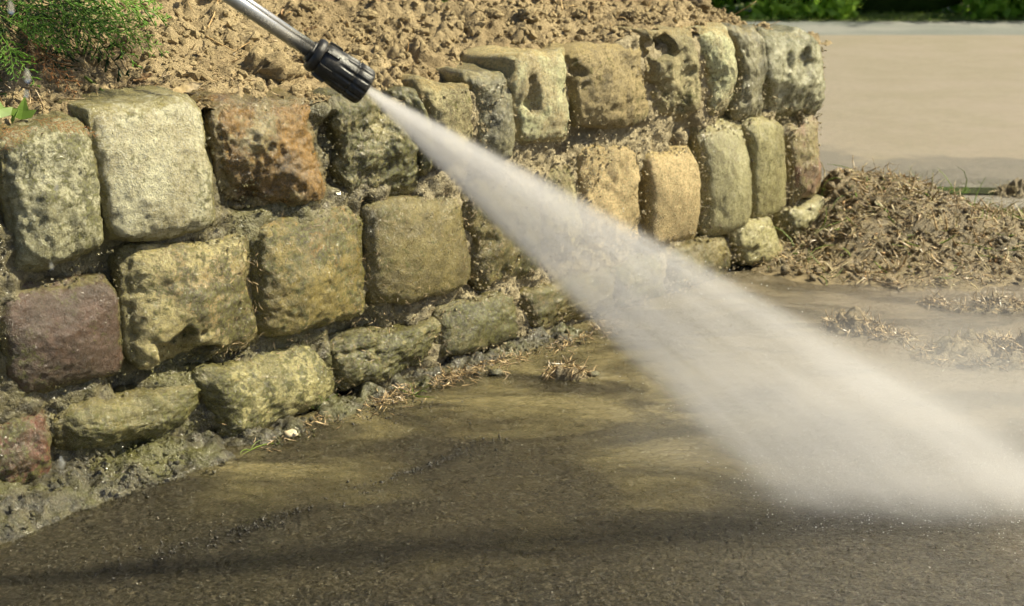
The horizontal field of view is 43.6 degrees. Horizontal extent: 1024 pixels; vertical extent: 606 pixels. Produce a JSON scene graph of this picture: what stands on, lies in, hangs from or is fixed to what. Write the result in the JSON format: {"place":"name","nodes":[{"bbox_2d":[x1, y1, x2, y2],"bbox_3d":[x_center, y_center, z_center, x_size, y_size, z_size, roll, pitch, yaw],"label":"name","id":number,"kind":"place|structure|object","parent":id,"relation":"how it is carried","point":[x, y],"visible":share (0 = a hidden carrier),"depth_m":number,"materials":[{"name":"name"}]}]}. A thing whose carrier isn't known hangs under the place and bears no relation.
{"place":"outdoors","nodes":[
{"label":"outdoors","id":0,"kind":"place"},
{"bbox_2d":[8,0,13,13],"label":"water drop","id":1,"kind":"object","parent":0,"point":[10,8],"visible":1,"depth_m":0.93,"materials":[{"name":"white"}]},
{"bbox_2d":[24,68,30,82],"bbox_3d":[-0.352,-0.165,0.930,0.004,0.011,0.004,0,17,0],"label":"water drop","id":2,"kind":"object","parent":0,"point":[27,76],"visible":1,"depth_m":0.93,"materials":[{"name":"white"}]},
{"bbox_2d":[222,0,374,102],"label":"pressure washer lance","id":3,"kind":"object","parent":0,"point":[336,68],"visible":1,"depth_m":1.42,"materials":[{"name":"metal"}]},
{"bbox_2d":[0,21,1023,605],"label":"road","id":4,"kind":"structure","parent":0,"point":[930,97],"depth_m":1.79,"materials":[{"name":"grey asphalt"}]},
{"bbox_2d":[77,391,510,591],"bbox_3d":[-0.255,0.251,1.883,0.465,0.008,0.751,4,17,13],"label":"seam grit","id":5,"kind":"object","parent":4,"relation":"on","point":[344,503],"visible":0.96,"depth_m":1.83,"materials":[{"name":"brown gravel"}]},
{"bbox_2d":[0,324,600,538],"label":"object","id":6,"kind":"structure","parent":4,"relation":"on","point":[130,471],"depth_m":1.85,"materials":[{"name":"gravel"}]},
{"bbox_2d":[0,22,827,548],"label":"stone wall","id":7,"kind":"structure","parent":4,"relation":"on","point":[118,336],"depth_m":2.10,"materials":[{"name":"beige stone"}]},
{"bbox_2d":[0,102,12,117],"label":"ivy leaf","id":8,"kind":"object","parent":7,"relation":"on","point":[5,111],"visible":1,"depth_m":1.71,"materials":[{"name":"green plant"}]},
{"bbox_2d":[0,124,21,135],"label":"dead frond","id":9,"kind":"object","parent":7,"relation":"on","point":[9,131],"visible":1,"depth_m":1.59,"materials":[{"name":"brown plant"}]},
{"bbox_2d":[2,134,28,149],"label":"dead frond","id":10,"kind":"object","parent":7,"relation":"on","point":[13,142],"visible":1,"depth_m":1.61,"materials":[{"name":"brown plant"}]},
{"bbox_2d":[11,108,19,122],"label":"ivy leaf","id":11,"kind":"object","parent":7,"relation":"on","point":[13,118],"visible":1,"depth_m":1.70,"materials":[{"name":"green plant"}]},
{"bbox_2d":[0,125,37,139],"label":"dead frond","id":12,"kind":"object","parent":7,"relation":"on","point":[18,133],"visible":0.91,"depth_m":1.63,"materials":[{"name":"brown plant"}]},
{"bbox_2d":[11,96,35,119],"bbox_3d":[-0.658,-0.263,1.723,0.037,0.034,0.004,5,-13,-4],"label":"ivy leaf","id":13,"kind":"object","parent":7,"relation":"on","point":[24,112],"visible":0.95,"depth_m":1.72,"materials":[{"name":"green plant"}]},
{"bbox_2d":[32,115,76,131],"bbox_3d":[-0.595,-0.234,1.667,0.056,0.025,0.019,-5,18,-15],"label":"dead frond","id":14,"kind":"object","parent":7,"relation":"on","point":[54,123],"visible":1,"depth_m":1.67,"materials":[{"name":"brown plant"}]},
{"bbox_2d":[58,456,63,468],"bbox_3d":[-0.349,0.124,0.992,0.004,0.011,0.004,0,17,0],"label":"water drop","id":15,"kind":"object","parent":7,"relation":"attached to","point":[61,463],"visible":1,"depth_m":0.99,"materials":[{"name":"white liquid"}]},
{"bbox_2d":[51,120,97,136],"bbox_3d":[-0.573,-0.228,1.678,0.059,0.022,0.019,-5,18,-15],"label":"dead frond","id":16,"kind":"object","parent":7,"relation":"on","point":[76,127],"visible":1,"depth_m":1.68,"materials":[{"name":"brown plant"}]},
{"bbox_2d":[172,82,202,92],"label":"fallen leaf","id":17,"kind":"object","parent":7,"relation":"on","point":[187,88],"visible":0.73,"depth_m":1.93,"materials":[{"name":"beige plant"}]},
{"bbox_2d":[312,400,328,410],"bbox_3d":[-0.321,0.170,2.130,0.036,0.021,0.031,0,17,0],"label":"pebble","id":18,"kind":"object","parent":7,"relation":"attached to","point":[325,403],"visible":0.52,"depth_m":2.12,"materials":[{"name":"beige stone"}]},
{"bbox_2d":[216,153,605,424],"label":"stuck needles","id":19,"kind":"object","parent":7,"relation":"attached to","point":[418,268],"visible":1,"depth_m":2.22,"materials":[{"name":"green plant"}]},
{"bbox_2d":[0,0,831,125],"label":"soil","id":20,"kind":"structure","parent":7,"relation":"on","point":[350,8],"depth_m":2.26,"materials":[{"name":"brown soil"}]},
{"bbox_2d":[0,0,171,97],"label":"conifer shrub","id":21,"kind":"object","parent":20,"relation":"on","point":[85,21],"visible":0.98,"depth_m":1.88,"materials":[{"name":"green plant"}]},
{"bbox_2d":[84,76,103,90],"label":"lone grass","id":22,"kind":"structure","parent":20,"relation":"on","point":[90,81],"depth_m":1.88,"materials":[{"name":"green plant"}]},
{"bbox_2d":[133,73,151,80],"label":"fallen leaf","id":23,"kind":"object","parent":20,"relation":"on","point":[145,76],"visible":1,"depth_m":1.94,"materials":[{"name":"brown plant"}]},
{"bbox_2d":[0,27,307,133],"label":"needle litter","id":24,"kind":"object","parent":20,"relation":"on","point":[70,98],"visible":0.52,"depth_m":1.91,"materials":[{"name":"brown plant"}]},
{"bbox_2d":[194,46,206,52],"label":"fallen leaf","id":25,"kind":"object","parent":20,"relation":"on","point":[200,49],"visible":1,"depth_m":2.05,"materials":[{"name":"beige plant"}]},
{"bbox_2d":[207,0,217,27],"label":"straw stalk","id":26,"kind":"object","parent":20,"relation":"on","point":[212,17],"visible":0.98,"depth_m":2.19,"materials":[{"name":"beige plant"}]},
{"bbox_2d":[206,35,222,44],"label":"fallen leaf","id":27,"kind":"object","parent":20,"relation":"on","point":[216,38],"visible":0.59,"depth_m":2.11,"materials":[{"name":"beige plant"}]},
{"bbox_2d":[206,35,249,50],"bbox_3d":[-0.464,-0.428,2.109,0.074,0.026,0.024,-9,19,-26],"label":"straw stalk","id":28,"kind":"object","parent":20,"relation":"on","point":[224,45],"visible":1,"depth_m":2.10,"materials":[{"name":"beige plant"}]},
{"bbox_2d":[235,45,306,81],"bbox_3d":[-0.400,-0.381,2.086,0.126,0.079,0.088,0,17,0],"label":"soil clod","id":29,"kind":"object","parent":20,"relation":"on","point":[279,66],"visible":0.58,"depth_m":2.06,"materials":[{"name":"brown soil"}]},
{"bbox_2d":[298,0,317,12],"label":"soil clod","id":30,"kind":"object","parent":20,"relation":"on","point":[309,6],"visible":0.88,"depth_m":2.33,"materials":[{"name":"brown soil"}]},
{"bbox_2d":[304,25,316,30],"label":"fallen leaf","id":31,"kind":"object","parent":20,"relation":"on","point":[308,28],"visible":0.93,"depth_m":2.23,"materials":[{"name":"brown plant"}]},
{"bbox_2d":[358,9,378,19],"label":"fallen leaf","id":32,"kind":"object","parent":20,"relation":"on","point":[368,14],"visible":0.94,"depth_m":2.42,"materials":[{"name":"beige plant"}]},
{"bbox_2d":[0,0,755,104],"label":"straw bits","id":33,"kind":"object","parent":20,"relation":"on","point":[367,35],"visible":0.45,"depth_m":2.32,"materials":[{"name":"beige plant"}]},
{"bbox_2d":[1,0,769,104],"bbox_3d":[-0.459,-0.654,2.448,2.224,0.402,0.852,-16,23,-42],"label":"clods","id":34,"kind":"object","parent":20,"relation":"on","point":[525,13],"visible":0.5,"depth_m":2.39,"materials":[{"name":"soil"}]},
{"bbox_2d":[403,62,413,66],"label":"fallen leaf","id":35,"kind":"object","parent":20,"relation":"on","point":[409,64],"visible":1,"depth_m":2.24,"materials":[{"name":"beige plant"}]},
{"bbox_2d":[412,28,430,37],"bbox_3d":[-0.171,-0.506,2.416,0.037,0.027,0.031,0,17,0],"label":"soil clod","id":36,"kind":"object","parent":20,"relation":"on","point":[422,32],"visible":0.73,"depth_m":2.41,"materials":[{"name":"brown soil"}]},
{"bbox_2d":[484,7,504,18],"bbox_3d":[-0.037,-0.562,2.496,0.046,0.028,0.029,0,17,0],"label":"soil clod","id":37,"kind":"object","parent":20,"relation":"on","point":[494,13],"visible":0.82,"depth_m":2.49,"materials":[{"name":"brown soil"}]},
{"bbox_2d":[531,40,545,48],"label":"soil clod","id":38,"kind":"object","parent":20,"relation":"on","point":[541,44],"visible":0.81,"depth_m":2.44,"materials":[{"name":"brown soil"}]},
{"bbox_2d":[572,7,587,18],"bbox_3d":[0.138,-0.586,2.605,0.042,0.030,0.035,0,17,0],"label":"soil clod","id":39,"kind":"object","parent":20,"relation":"on","point":[578,13],"visible":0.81,"depth_m":2.60,"materials":[{"name":"brown soil"}]},
{"bbox_2d":[620,8,639,21],"bbox_3d":[0.241,-0.590,2.624,0.045,0.030,0.030,0,17,0],"label":"soil clod","id":40,"kind":"object","parent":20,"relation":"on","point":[629,14],"visible":0.9,"depth_m":2.61,"materials":[{"name":"brown soil"}]},
{"bbox_2d":[639,12,656,20],"bbox_3d":[0.288,-0.599,2.716,0.046,0.037,0.039,0,17,0],"label":"soil clod","id":41,"kind":"object","parent":20,"relation":"on","point":[649,15],"visible":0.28,"depth_m":2.70,"materials":[{"name":"brown soil"}]},
{"bbox_2d":[679,0,712,13],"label":"soil clod","id":42,"kind":"object","parent":20,"relation":"on","point":[705,6],"visible":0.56,"depth_m":2.85,"materials":[{"name":"brown soil"}]},
{"bbox_2d":[718,1,755,22],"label":"dry stalk","id":43,"kind":"object","parent":20,"relation":"on","point":[736,13],"visible":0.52,"depth_m":2.77,"materials":[{"name":"plant"}]},
{"bbox_2d":[253,314,642,452],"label":"foot litter","id":44,"kind":"object","parent":4,"relation":"on","point":[490,362],"visible":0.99,"depth_m":2.27,"materials":[{"name":"dry straw"},{"name":"dry grass"}]},
{"bbox_2d":[0,265,1023,605],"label":"puddle water","id":45,"kind":"structure","parent":4,"relation":"on","point":[814,357],"depth_m":2.14,"materials":[{"name":"liquid"}]},
{"bbox_2d":[240,440,279,453],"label":"grass tuft","id":46,"kind":"object","parent":45,"relation":"on","point":[256,447],"visible":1,"depth_m":1.96,"materials":[{"name":"green plant"}]},
{"bbox_2d":[282,429,297,437],"bbox_3d":[-0.349,0.206,2.014,0.025,0.012,0.018,-6,18,-18],"label":"pebble","id":47,"kind":"object","parent":45,"relation":"on","point":[289,433],"visible":0.98,"depth_m":2.01,"materials":[{"name":"white stone"}]},
{"bbox_2d":[393,383,430,397],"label":"grass tuft","id":48,"kind":"object","parent":45,"relation":"on","point":[416,392],"visible":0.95,"depth_m":2.17,"materials":[{"name":"plant"}]},
{"bbox_2d":[487,368,504,375],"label":"pebble","id":49,"kind":"object","parent":45,"relation":"on","point":[494,372],"visible":1,"depth_m":2.28,"materials":[{"name":"beige stone"}]},
{"bbox_2d":[534,353,597,381],"bbox_3d":[0.098,0.116,2.269,0.118,0.051,0.090,0,17,0],"label":"debris clump","id":50,"kind":"object","parent":45,"relation":"on","point":[561,372],"visible":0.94,"depth_m":2.26,"materials":[{"name":"soil"}]},
{"bbox_2d":[587,371,599,376],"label":"pebble","id":51,"kind":"object","parent":45,"relation":"on","point":[595,373],"visible":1,"depth_m":2.27,"materials":[{"name":"beige stone"}]},
{"bbox_2d":[822,306,897,336],"bbox_3d":[0.687,0.034,2.531,0.149,0.060,0.129,0,17,0],"label":"debris clump","id":52,"kind":"object","parent":45,"relation":"on","point":[854,321],"visible":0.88,"depth_m":2.51,"materials":[{"name":"soil"}]},
{"bbox_2d":[865,320,926,346],"bbox_3d":[0.744,0.065,2.468,0.124,0.045,0.093,0,17,0],"label":"debris clump","id":53,"kind":"object","parent":45,"relation":"on","point":[908,338],"visible":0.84,"depth_m":2.46,"materials":[{"name":"soil"}]},
{"bbox_2d":[915,288,957,309],"bbox_3d":[0.887,-0.007,2.689,0.089,0.054,0.094,10,20,30],"label":"debris clump","id":54,"kind":"object","parent":45,"relation":"on","point":[933,301],"visible":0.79,"depth_m":2.68,"materials":[{"name":"soil"}]},
{"bbox_2d":[904,325,1023,371],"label":"debris clump","id":55,"kind":"object","parent":45,"relation":"on","point":[991,349],"visible":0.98,"depth_m":2.35,"materials":[{"name":"soil"},{"name":"dry grass"}]},
{"bbox_2d":[936,287,1023,316],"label":"debris clump","id":56,"kind":"object","parent":45,"relation":"on","point":[992,303],"visible":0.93,"depth_m":2.64,"materials":[{"name":"soil"}]},
{"bbox_2d":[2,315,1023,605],"bbox_3d":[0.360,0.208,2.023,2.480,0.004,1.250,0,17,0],"label":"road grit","id":57,"kind":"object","parent":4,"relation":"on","point":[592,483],"visible":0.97,"depth_m":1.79,"materials":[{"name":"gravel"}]},
{"bbox_2d":[750,169,1023,298],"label":"debris heap","id":58,"kind":"object","parent":4,"relation":"on","point":[793,276],"visible":0.41,"depth_m":2.97,"materials":[{"name":"soil"}]},
{"bbox_2d":[752,161,1023,289],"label":"dry clippings","id":59,"kind":"object","parent":58,"relation":"on","point":[944,201],"visible":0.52,"depth_m":3.01,"materials":[{"name":"beige plant"}]},
{"bbox_2d":[753,157,1023,285],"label":"bark shreds","id":60,"kind":"object","parent":58,"relation":"on","point":[864,182],"visible":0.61,"depth_m":3.00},
{"bbox_2d":[767,164,1023,284],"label":"grass clippings","id":61,"kind":"object","parent":58,"relation":"on","point":[909,235],"depth_m":3.02,"materials":[{"name":"plant"}]},
{"bbox_2d":[882,275,912,289],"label":"debris clump","id":62,"kind":"object","parent":58,"relation":"on","point":[897,286],"visible":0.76,"depth_m":2.80,"materials":[{"name":"soil"}]},
{"bbox_2d":[776,168,1023,284],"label":"debris crumbs","id":63,"kind":"object","parent":58,"relation":"on","point":[830,185],"visible":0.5,"depth_m":2.99,"materials":[{"name":"soil"}]},
{"bbox_2d":[783,168,1023,281],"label":"leaf flakes","id":64,"kind":"object","parent":58,"relation":"on","point":[849,207],"visible":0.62,"depth_m":2.98,"materials":[{"name":"brown plant"}]},
{"bbox_2d":[937,187,995,193],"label":"puddle","id":65,"kind":"object","parent":4,"relation":"on","point":[984,190],"visible":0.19,"depth_m":3.79,"materials":[{"name":"green liquid"}]},
{"bbox_2d":[988,177,1023,198],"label":"debris clump","id":66,"kind":"object","parent":65,"relation":"on","point":[1014,188],"visible":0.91,"depth_m":3.73,"materials":[{"name":"soil"}]},
{"bbox_2d":[544,208,1023,562],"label":"spray droplets","id":67,"kind":"object","parent":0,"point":[856,444],"visible":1,"depth_m":1.73,"materials":[{"name":"white liquid"}]},
{"bbox_2d":[722,3,1023,21],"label":"verge","id":68,"kind":"structure","parent":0,"point":[899,19],"depth_m":9.74,"materials":[{"name":"green plant"}]},
{"bbox_2d":[711,0,1023,19],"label":"hedge","id":69,"kind":"object","parent":68,"relation":"on","point":[841,9],"visible":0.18,"depth_m":9.79,"materials":[{"name":"green plant"}]}
]}

